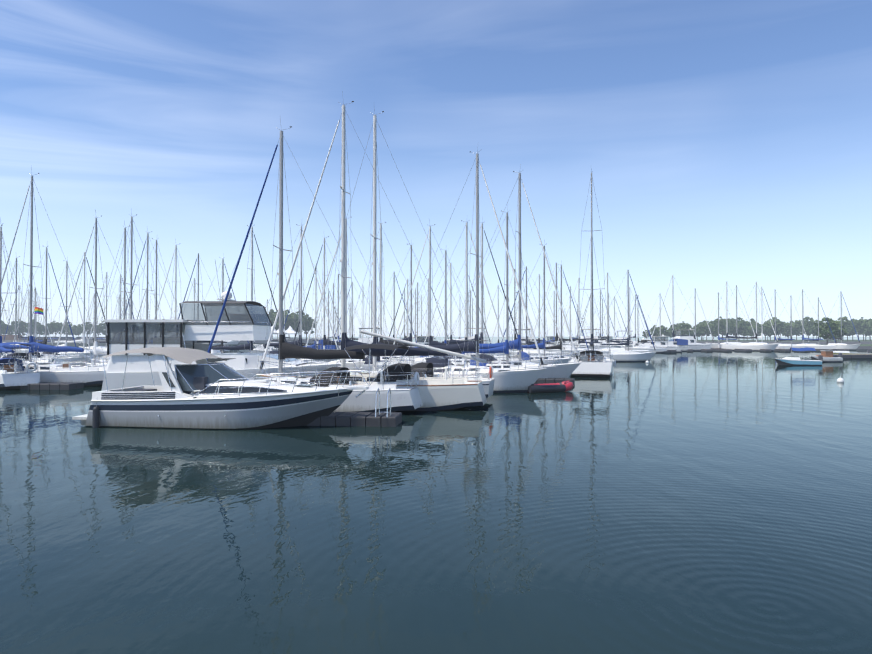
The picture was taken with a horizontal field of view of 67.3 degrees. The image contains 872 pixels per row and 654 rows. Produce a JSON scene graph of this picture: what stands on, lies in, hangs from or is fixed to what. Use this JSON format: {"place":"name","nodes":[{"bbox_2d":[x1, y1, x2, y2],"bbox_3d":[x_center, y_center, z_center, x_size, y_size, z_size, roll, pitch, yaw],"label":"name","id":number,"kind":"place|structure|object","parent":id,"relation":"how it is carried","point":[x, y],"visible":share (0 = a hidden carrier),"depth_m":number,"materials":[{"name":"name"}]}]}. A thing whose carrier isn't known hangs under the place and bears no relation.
{"place":"outdoors","nodes":[
{"label":"outdoors","id":0,"kind":"place"},
{"bbox_2d":[2,338,330,342],"bbox_3d":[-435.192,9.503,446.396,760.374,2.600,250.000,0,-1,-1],"label":"shore","id":1,"kind":"structure","parent":0,"point":[304,340],"depth_m":328.24,"materials":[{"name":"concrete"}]},
{"bbox_2d":[9,319,25,333],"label":"tree","id":2,"kind":"object","parent":1,"relation":"on","point":[21,329],"visible":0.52,"depth_m":409.89,"materials":[{"name":"green plant"}]},
{"bbox_2d":[47,321,63,336],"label":"tree","id":3,"kind":"object","parent":1,"relation":"on","point":[56,326],"visible":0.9,"depth_m":405.49,"materials":[{"name":"green plant"}]},
{"bbox_2d":[268,309,295,330],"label":"tree","id":4,"kind":"object","parent":1,"relation":"on","point":[289,319],"visible":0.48,"depth_m":322.95,"materials":[{"name":"green plant"}]},
{"bbox_2d":[289,311,311,331],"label":"tree","id":5,"kind":"object","parent":1,"relation":"on","point":[303,318],"visible":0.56,"depth_m":325.15,"materials":[{"name":"green plant"}]},
{"bbox_2d":[0,337,871,653],"bbox_3d":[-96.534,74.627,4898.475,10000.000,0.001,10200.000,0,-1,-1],"label":"water","id":6,"kind":"structure","parent":0,"point":[694,503],"depth_m":11.57,"materials":[{"name":"blue liquid"}]},
{"bbox_2d":[0,219,39,389],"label":"sailboat","id":7,"kind":"object","parent":6,"relation":"on","point":[8,379],"visible":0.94,"depth_m":41.41,"materials":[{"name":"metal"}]},
{"bbox_2d":[2,289,52,354],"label":"sailboat","id":8,"kind":"object","parent":6,"relation":"on","point":[23,351],"visible":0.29,"depth_m":115.01,"materials":[{"name":"white plastic"}]},
{"bbox_2d":[1,241,56,364],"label":"sailboat","id":9,"kind":"object","parent":6,"relation":"on","point":[22,355],"visible":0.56,"depth_m":57.70,"materials":[{"name":"white plastic"}]},
{"bbox_2d":[1,256,63,363],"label":"sailboat","id":10,"kind":"object","parent":6,"relation":"on","point":[38,356],"visible":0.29,"depth_m":69.53,"materials":[{"name":"metal"}]},
{"bbox_2d":[1,241,78,357],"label":"sailboat","id":11,"kind":"object","parent":6,"relation":"on","point":[45,322],"visible":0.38,"depth_m":71.75,"materials":[{"name":"metal"}]},
{"bbox_2d":[20,382,83,389],"bbox_3d":[-24.259,3.827,41.428,3.174,0.560,1.500,0,-1,4],"label":"floating dock","id":12,"kind":"object","parent":6,"relation":"on","point":[56,385],"visible":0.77,"depth_m":40.73,"materials":[{"name":"plastic"}]},
{"bbox_2d":[1,169,108,385],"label":"sailboat","id":13,"kind":"object","parent":6,"relation":"on","point":[93,375],"visible":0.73,"depth_m":44.29,"materials":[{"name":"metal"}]},
{"bbox_2d":[35,257,91,366],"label":"sailboat","id":14,"kind":"object","parent":6,"relation":"on","point":[73,361],"visible":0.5,"depth_m":71.43,"materials":[{"name":"metal"}]},
{"bbox_2d":[39,252,106,361],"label":"sailboat","id":15,"kind":"object","parent":6,"relation":"on","point":[82,340],"visible":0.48,"depth_m":85.13,"materials":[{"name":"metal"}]},
{"bbox_2d":[79,295,105,349],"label":"sailboat","id":16,"kind":"object","parent":6,"relation":"on","point":[93,334],"visible":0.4,"depth_m":133.95,"materials":[{"name":"white plastic"}]},
{"bbox_2d":[51,210,139,367],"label":"sailboat","id":17,"kind":"object","parent":6,"relation":"on","point":[98,350],"visible":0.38,"depth_m":47.08,"materials":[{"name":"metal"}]},
{"bbox_2d":[86,272,121,349],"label":"sailboat","id":18,"kind":"object","parent":6,"relation":"on","point":[106,276],"visible":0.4,"depth_m":107.08,"materials":[{"name":"metal"}]},
{"bbox_2d":[84,221,163,364],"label":"sailboat","id":19,"kind":"object","parent":6,"relation":"on","point":[124,246],"visible":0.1,"depth_m":52.31,"materials":[{"name":"metal"}]},
{"bbox_2d":[89,212,173,362],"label":"sailboat","id":20,"kind":"object","parent":6,"relation":"on","point":[132,233],"visible":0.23,"depth_m":56.20,"materials":[{"name":"metal"}]},
{"bbox_2d":[96,238,178,359],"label":"sailboat","id":21,"kind":"object","parent":6,"relation":"on","point":[156,306],"visible":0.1,"depth_m":70.47,"materials":[{"name":"metal"}]},
{"bbox_2d":[123,229,178,318],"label":"sailboat","id":22,"kind":"object","parent":6,"relation":"on","point":[147,246],"visible":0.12,"depth_m":73.41,"materials":[{"name":"metal"}]},
{"bbox_2d":[154,239,216,341],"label":"sailboat","id":23,"kind":"object","parent":6,"relation":"on","point":[175,261],"visible":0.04,"depth_m":59.77,"materials":[{"name":"metal"}]},
{"bbox_2d":[178,253,226,352],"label":"sailboat","id":24,"kind":"object","parent":6,"relation":"on","point":[213,351],"visible":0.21,"depth_m":85.34,"materials":[{"name":"metal"}]},
{"bbox_2d":[72,333,368,429],"bbox_3d":[-7.859,2.180,24.841,10.775,3.910,3.549,0,-1,8],"label":"express cruiser","id":25,"kind":"object","parent":6,"relation":"on","point":[202,393],"visible":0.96,"depth_m":23.63,"materials":[{"name":"plastic"}]},
{"bbox_2d":[205,253,250,352],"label":"sailboat","id":26,"kind":"object","parent":6,"relation":"on","point":[222,275],"visible":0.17,"depth_m":69.08,"materials":[{"name":"metal"}]},
{"bbox_2d":[101,261,364,390],"bbox_3d":[-10.465,0.275,35.169,13.350,8.021,4.296,0,-1,2],"label":"flybridge yacht","id":27,"kind":"object","parent":6,"relation":"on","point":[195,325],"visible":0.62,"depth_m":33.46,"materials":[{"name":"white plastic"}]},
{"bbox_2d":[212,223,286,352],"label":"sailboat","id":28,"kind":"object","parent":6,"relation":"on","point":[248,346],"visible":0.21,"depth_m":55.86,"materials":[{"name":"white plastic"}]},
{"bbox_2d":[239,345,276,353],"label":"cruiser","id":29,"kind":"object","parent":6,"relation":"on","point":[257,350],"visible":0.15,"depth_m":104.04,"materials":[{"name":"white plastic"}]},
{"bbox_2d":[248,224,339,361],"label":"sailboat","id":30,"kind":"object","parent":6,"relation":"on","point":[298,342],"visible":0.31,"depth_m":61.87,"materials":[{"name":"white plastic"}]},
{"bbox_2d":[277,279,330,347],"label":"sailboat","id":31,"kind":"object","parent":6,"relation":"on","point":[299,314],"visible":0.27,"depth_m":96.81,"materials":[{"name":"metal"}]},
{"bbox_2d":[271,334,338,349],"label":"cruiser","id":32,"kind":"object","parent":6,"relation":"on","point":[321,342],"visible":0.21,"depth_m":97.31,"materials":[{"name":"blue fabric"}]},
{"bbox_2d":[286,265,340,348],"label":"sailboat","id":33,"kind":"object","parent":6,"relation":"on","point":[314,346],"visible":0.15,"depth_m":72.91,"materials":[{"name":"metal"}]},
{"bbox_2d":[206,119,422,412],"bbox_3d":[-5.885,-2.724,29.537,10.645,13.755,3.477,0,-1,12],"label":"sailboat","id":34,"kind":"object","parent":6,"relation":"on","point":[404,398],"visible":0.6,"depth_m":28.80,"materials":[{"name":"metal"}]},
{"bbox_2d":[294,236,369,359],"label":"sailboat","id":35,"kind":"object","parent":6,"relation":"on","point":[326,342],"visible":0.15,"depth_m":70.44,"materials":[{"name":"metal"}]},
{"bbox_2d":[316,283,357,340],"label":"sailboat","id":36,"kind":"object","parent":6,"relation":"on","point":[332,314],"visible":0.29,"depth_m":149.00,"materials":[{"name":"metal"}]},
{"bbox_2d":[326,319,379,349],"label":"cruiser","id":37,"kind":"object","parent":6,"relation":"on","point":[365,340],"visible":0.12,"depth_m":100.92,"materials":[{"name":"white plastic"}]},
{"bbox_2d":[307,388,401,426],"bbox_3d":[-5.068,3.076,24.893,7.344,1.620,1.820,0,-1,6],"label":"floating dock","id":38,"kind":"object","parent":6,"relation":"on","point":[379,419],"visible":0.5,"depth_m":24.14,"materials":[{"name":"plastic"}]},
{"bbox_2d":[333,282,379,346],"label":"sailboat","id":39,"kind":"object","parent":6,"relation":"on","point":[352,338],"visible":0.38,"depth_m":136.28,"materials":[{"name":"metal"}]},
{"bbox_2d":[301,212,413,372],"bbox_3d":[-6.435,-2.590,54.519,9.785,14.188,3.235,0,-1,4],"label":"sailboat","id":40,"kind":"object","parent":6,"relation":"on","point":[365,365],"visible":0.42,"depth_m":54.45,"materials":[{"name":"white plastic"}]},
{"bbox_2d":[258,91,487,410],"bbox_3d":[-3.165,-3.532,30.940,11.150,15.412,3.510,0,-1,9],"label":"sailboat","id":41,"kind":"object","parent":6,"relation":"on","point":[445,393],"visible":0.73,"depth_m":30.19,"materials":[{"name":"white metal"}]},
{"bbox_2d":[348,219,433,360],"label":"sailboat","id":42,"kind":"object","parent":6,"relation":"on","point":[385,341],"visible":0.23,"depth_m":62.08,"materials":[{"name":"metal"}]},
{"bbox_2d":[371,271,416,342],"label":"sailboat","id":43,"kind":"object","parent":6,"relation":"on","point":[394,333],"visible":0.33,"depth_m":109.16,"materials":[{"name":"metal"}]},
{"bbox_2d":[304,109,494,397],"bbox_3d":[-2.252,-3.903,34.742,10.523,16.263,3.211,0,-1,13],"label":"sailboat","id":44,"kind":"object","parent":6,"relation":"on","point":[422,368],"visible":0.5,"depth_m":34.85,"materials":[{"name":"white plastic"}]},
{"bbox_2d":[368,242,441,357],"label":"sailboat","id":45,"kind":"object","parent":6,"relation":"on","point":[408,338],"visible":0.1,"depth_m":83.53,"materials":[{"name":"metal"}]},
{"bbox_2d":[389,279,433,345],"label":"sailboat","id":46,"kind":"object","parent":6,"relation":"on","point":[407,311],"visible":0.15,"depth_m":90.15,"materials":[{"name":"metal"}]},
{"bbox_2d":[399,282,440,341],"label":"sailboat","id":47,"kind":"object","parent":6,"relation":"on","point":[417,312],"visible":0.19,"depth_m":119.89,"materials":[{"name":"metal"}]},
{"bbox_2d":[408,334,433,346],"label":"cruiser","id":48,"kind":"object","parent":6,"relation":"on","point":[420,339],"visible":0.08,"depth_m":109.90,"materials":[{"name":"grey plastic"}]},
{"bbox_2d":[409,251,472,357],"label":"sailboat","id":49,"kind":"object","parent":6,"relation":"on","point":[445,321],"visible":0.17,"depth_m":65.46,"materials":[{"name":"metal"}]},
{"bbox_2d":[390,219,492,360],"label":"sailboat","id":50,"kind":"object","parent":6,"relation":"on","point":[430,342],"visible":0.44,"depth_m":60.37,"materials":[{"name":"white plastic"}]},
{"bbox_2d":[399,220,510,363],"bbox_3d":[1.526,-2.480,55.092,9.636,13.972,3.186,0,-1,6],"label":"sailboat","id":51,"kind":"object","parent":6,"relation":"on","point":[466,309],"visible":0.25,"depth_m":54.98,"materials":[{"name":"white plastic"}]},
{"bbox_2d":[424,263,495,354],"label":"sailboat","id":52,"kind":"object","parent":6,"relation":"on","point":[450,305],"visible":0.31,"depth_m":95.37,"materials":[{"name":"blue metal"}]},
{"bbox_2d":[376,150,545,392],"bbox_3d":[1.409,-3.496,40.451,10.887,15.617,3.431,0,-1,23],"label":"sailboat","id":53,"kind":"object","parent":6,"relation":"on","point":[513,381],"visible":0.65,"depth_m":39.52,"materials":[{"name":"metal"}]},
{"bbox_2d":[426,217,522,358],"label":"sailboat","id":54,"kind":"object","parent":6,"relation":"on","point":[480,337],"visible":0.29,"depth_m":66.78,"materials":[{"name":"white plastic"}]},
{"bbox_2d":[442,208,556,377],"bbox_3d":[4.169,-2.250,47.451,9.137,13.250,2.911,0,-1,14],"label":"sailboat","id":55,"kind":"object","parent":6,"relation":"on","point":[547,372],"visible":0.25,"depth_m":47.09,"materials":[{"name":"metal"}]},
{"bbox_2d":[437,164,580,378],"bbox_3d":[5.033,-3.812,48.702,11.287,16.488,3.408,0,-1,21],"label":"sailboat","id":56,"kind":"object","parent":6,"relation":"on","point":[566,370],"visible":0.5,"depth_m":48.10,"materials":[{"name":"plastic"}]},
{"bbox_2d":[490,269,549,350],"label":"sailboat","id":57,"kind":"object","parent":6,"relation":"on","point":[515,338],"visible":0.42,"depth_m":111.48,"materials":[{"name":"metal"}]},
{"bbox_2d":[499,274,564,355],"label":"sailboat","id":58,"kind":"object","parent":6,"relation":"on","point":[539,322],"visible":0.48,"depth_m":93.24,"materials":[{"name":"white plastic"}]},
{"bbox_2d":[491,240,578,363],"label":"sailboat","id":59,"kind":"object","parent":6,"relation":"on","point":[543,345],"visible":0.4,"depth_m":65.24,"materials":[{"name":"plastic"}]},
{"bbox_2d":[501,266,570,356],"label":"sailboat","id":60,"kind":"object","parent":6,"relation":"on","point":[534,352],"visible":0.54,"depth_m":91.04,"materials":[{"name":"plastic"}]},
{"bbox_2d":[528,381,573,392],"bbox_3d":[6.688,3.585,39.314,3.436,1.197,1.500,0,-1,-21],"label":"inflatable dinghy","id":61,"kind":"object","parent":6,"relation":"on","point":[564,386],"visible":0.85,"depth_m":38.70,"materials":[{"name":"rubber"}]},
{"bbox_2d":[517,261,588,357],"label":"sailboat","id":62,"kind":"object","parent":6,"relation":"on","point":[556,347],"visible":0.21,"depth_m":71.94,"materials":[{"name":"metal"}]},
{"bbox_2d":[534,378,574,383],"bbox_3d":[7.787,3.895,46.090,3.755,0.560,1.300,0,-1,17],"label":"floating dock","id":63,"kind":"object","parent":6,"relation":"on","point":[547,380],"visible":0.42,"depth_m":45.45,"materials":[{"name":"plastic"}]},
{"bbox_2d":[530,263,599,356],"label":"sailboat","id":64,"kind":"object","parent":6,"relation":"on","point":[567,349],"visible":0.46,"depth_m":104.47,"materials":[{"name":"metal"}]},
{"bbox_2d":[551,286,590,347],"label":"sailboat","id":65,"kind":"object","parent":6,"relation":"on","point":[570,326],"visible":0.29,"depth_m":133.34,"materials":[{"name":"white plastic"}]},
{"bbox_2d":[552,328,614,348],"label":"cruiser","id":66,"kind":"object","parent":6,"relation":"on","point":[596,345],"visible":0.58,"depth_m":140.03,"materials":[{"name":"white plastic"}]},
{"bbox_2d":[556,278,613,356],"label":"sailboat","id":67,"kind":"object","parent":6,"relation":"on","point":[579,341],"visible":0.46,"depth_m":104.09,"materials":[{"name":"white plastic"}]},
{"bbox_2d":[568,169,615,375],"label":"sailboat","id":68,"kind":"object","parent":6,"relation":"on","point":[592,361],"visible":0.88,"depth_m":56.03,"materials":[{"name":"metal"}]},
{"bbox_2d":[600,273,648,352],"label":"sailboat","id":69,"kind":"object","parent":6,"relation":"on","point":[621,349],"visible":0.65,"depth_m":103.54,"materials":[{"name":"white plastic"}]},
{"bbox_2d":[596,270,655,361],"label":"sailboat","id":70,"kind":"object","parent":6,"relation":"on","point":[625,356],"visible":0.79,"depth_m":86.53,"materials":[{"name":"metal"}]},
{"bbox_2d":[611,287,647,345],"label":"sailboat","id":71,"kind":"object","parent":6,"relation":"on","point":[629,319],"visible":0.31,"depth_m":143.34,"materials":[{"name":"metal"}]},
{"bbox_2d":[627,294,650,342],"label":"sailboat","id":72,"kind":"object","parent":6,"relation":"on","point":[635,320],"visible":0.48,"depth_m":204.39,"materials":[{"name":"metal"}]},
{"bbox_2d":[623,299,666,352],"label":"sailboat","id":73,"kind":"object","parent":6,"relation":"on","point":[657,350],"visible":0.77,"depth_m":132.57,"materials":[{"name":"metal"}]},
{"bbox_2d":[625,332,680,351],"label":"cruiser","id":74,"kind":"object","parent":6,"relation":"on","point":[659,341],"visible":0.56,"depth_m":137.30,"materials":[{"name":"grey plastic"}]},
{"bbox_2d":[665,333,690,350],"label":"cruiser","id":75,"kind":"object","parent":6,"relation":"on","point":[676,341],"visible":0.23,"depth_m":147.10,"materials":[{"name":"white plastic"}]},
{"bbox_2d":[652,275,711,347],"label":"sailboat","id":76,"kind":"object","parent":6,"relation":"on","point":[673,335],"visible":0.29,"depth_m":162.46,"materials":[{"name":"white plastic"}]},
{"bbox_2d":[669,325,710,350],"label":"cruiser","id":77,"kind":"object","parent":6,"relation":"on","point":[692,343],"visible":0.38,"depth_m":150.72,"materials":[{"name":"white plastic"}]},
{"bbox_2d":[701,292,738,343],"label":"sailboat","id":78,"kind":"object","parent":6,"relation":"on","point":[719,338],"visible":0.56,"depth_m":163.37,"materials":[{"name":"metal"}]},
{"bbox_2d":[706,282,752,347],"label":"sailboat","id":79,"kind":"object","parent":6,"relation":"on","point":[714,345],"visible":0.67,"depth_m":162.04,"materials":[{"name":"white plastic"}]},
{"bbox_2d":[719,285,757,341],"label":"sailboat","id":80,"kind":"object","parent":6,"relation":"on","point":[736,314],"visible":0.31,"depth_m":164.44,"materials":[{"name":"metal"}]},
{"bbox_2d":[721,282,778,350],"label":"sailboat","id":81,"kind":"object","parent":6,"relation":"on","point":[756,346],"visible":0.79,"depth_m":151.64,"materials":[{"name":"white plastic"}]},
{"bbox_2d":[740,286,780,343],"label":"sailboat","id":82,"kind":"object","parent":6,"relation":"on","point":[761,337],"visible":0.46,"depth_m":167.76,"materials":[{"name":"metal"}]},
{"bbox_2d":[760,290,807,348],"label":"sailboat","id":83,"kind":"object","parent":6,"relation":"on","point":[783,346],"visible":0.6,"depth_m":153.57,"materials":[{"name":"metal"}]},
{"bbox_2d":[774,343,822,365],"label":"blue boat","id":84,"kind":"object","parent":6,"relation":"on","point":[792,361],"visible":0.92,"depth_m":74.98,"materials":[{"name":"plastic"}]},
{"bbox_2d":[785,289,836,350],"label":"sailboat","id":85,"kind":"object","parent":6,"relation":"on","point":[830,347],"visible":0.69,"depth_m":154.26,"materials":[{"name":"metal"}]},
{"bbox_2d":[793,297,836,345],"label":"sailboat","id":86,"kind":"object","parent":6,"relation":"on","point":[818,326],"visible":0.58,"depth_m":155.60,"materials":[{"name":"metal"}]},
{"bbox_2d":[811,351,842,361],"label":"white boat","id":87,"kind":"object","parent":6,"relation":"on","point":[828,356],"visible":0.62,"depth_m":85.16,"materials":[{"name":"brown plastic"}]},
{"bbox_2d":[825,292,859,349],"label":"sailboat","id":88,"kind":"object","parent":6,"relation":"on","point":[841,345],"visible":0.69,"depth_m":161.07,"materials":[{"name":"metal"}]},
{"bbox_2d":[833,354,871,357],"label":"dock","id":89,"kind":"object","parent":6,"relation":"on","point":[856,355],"visible":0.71,"depth_m":100.45,"materials":[{"name":"grey wood"}]},
{"bbox_2d":[0,0,871,336],"label":"sky","id":90,"kind":"structure","parent":0,"point":[721,141],"materials":[{"name":"blue"}]},
{"bbox_2d":[696,340,871,343],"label":"breakwater","id":91,"kind":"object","parent":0,"point":[801,341],"depth_m":286.17,"materials":[{"name":"grey concrete"}]},
{"bbox_2d":[674,321,691,335],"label":"tree","id":92,"kind":"object","parent":91,"relation":"on","point":[684,326],"visible":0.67,"depth_m":314.13,"materials":[{"name":"green plant"}]},
{"bbox_2d":[696,322,711,340],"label":"tree","id":93,"kind":"object","parent":91,"relation":"on","point":[704,327],"visible":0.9,"depth_m":317.27,"materials":[{"name":"green plant"}]},
{"bbox_2d":[712,317,730,340],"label":"tree","id":94,"kind":"object","parent":91,"relation":"on","point":[722,325],"visible":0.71,"depth_m":310.91,"materials":[{"name":"green plant"}]},
{"bbox_2d":[730,317,748,340],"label":"tree","id":95,"kind":"object","parent":91,"relation":"on","point":[741,324],"visible":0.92,"depth_m":318.15,"materials":[{"name":"green plant"}]},
{"bbox_2d":[747,323,760,339],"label":"tree","id":96,"kind":"object","parent":91,"relation":"on","point":[750,330],"visible":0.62,"depth_m":310.07,"materials":[{"name":"green plant"}]},
{"bbox_2d":[757,323,774,340],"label":"tree","id":97,"kind":"object","parent":91,"relation":"on","point":[768,330],"visible":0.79,"depth_m":325.74,"materials":[{"name":"green plant"}]},
{"bbox_2d":[764,317,785,339],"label":"tree","id":98,"kind":"object","parent":91,"relation":"on","point":[779,324],"visible":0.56,"depth_m":325.69,"materials":[{"name":"green plant"}]},
{"bbox_2d":[784,321,799,335],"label":"tree","id":99,"kind":"object","parent":91,"relation":"on","point":[794,327],"visible":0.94,"depth_m":332.72,"materials":[{"name":"green plant"}]},
{"bbox_2d":[799,316,817,337],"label":"tree","id":100,"kind":"object","parent":91,"relation":"on","point":[808,322],"visible":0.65,"depth_m":321.60,"materials":[{"name":"green plant"}]},
{"bbox_2d":[814,317,839,344],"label":"tree","id":101,"kind":"object","parent":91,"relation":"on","point":[825,331],"visible":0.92,"depth_m":175.91,"materials":[{"name":"green plant"}]},
{"bbox_2d":[838,316,854,340],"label":"tree","id":102,"kind":"object","parent":91,"relation":"on","point":[847,323],"visible":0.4,"depth_m":305.29,"materials":[{"name":"green plant"}]},
{"bbox_2d":[853,317,868,340],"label":"tree","id":103,"kind":"object","parent":91,"relation":"on","point":[859,323],"visible":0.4,"depth_m":322.96,"materials":[{"name":"green plant"}]},
{"bbox_2d":[859,318,871,340],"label":"tree","id":104,"kind":"object","parent":91,"relation":"on","point":[865,330],"visible":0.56,"depth_m":320.59,"materials":[{"name":"green plant"}]},
{"bbox_2d":[857,344,871,348],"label":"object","id":105,"kind":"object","parent":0,"point":[865,346],"depth_m":171.44,"materials":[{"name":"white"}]},
{"bbox_2d":[824,323,846,342],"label":"tree","id":106,"kind":"object","parent":105,"relation":"on","point":[837,335],"visible":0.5,"depth_m":180.78,"materials":[{"name":"green plant"}]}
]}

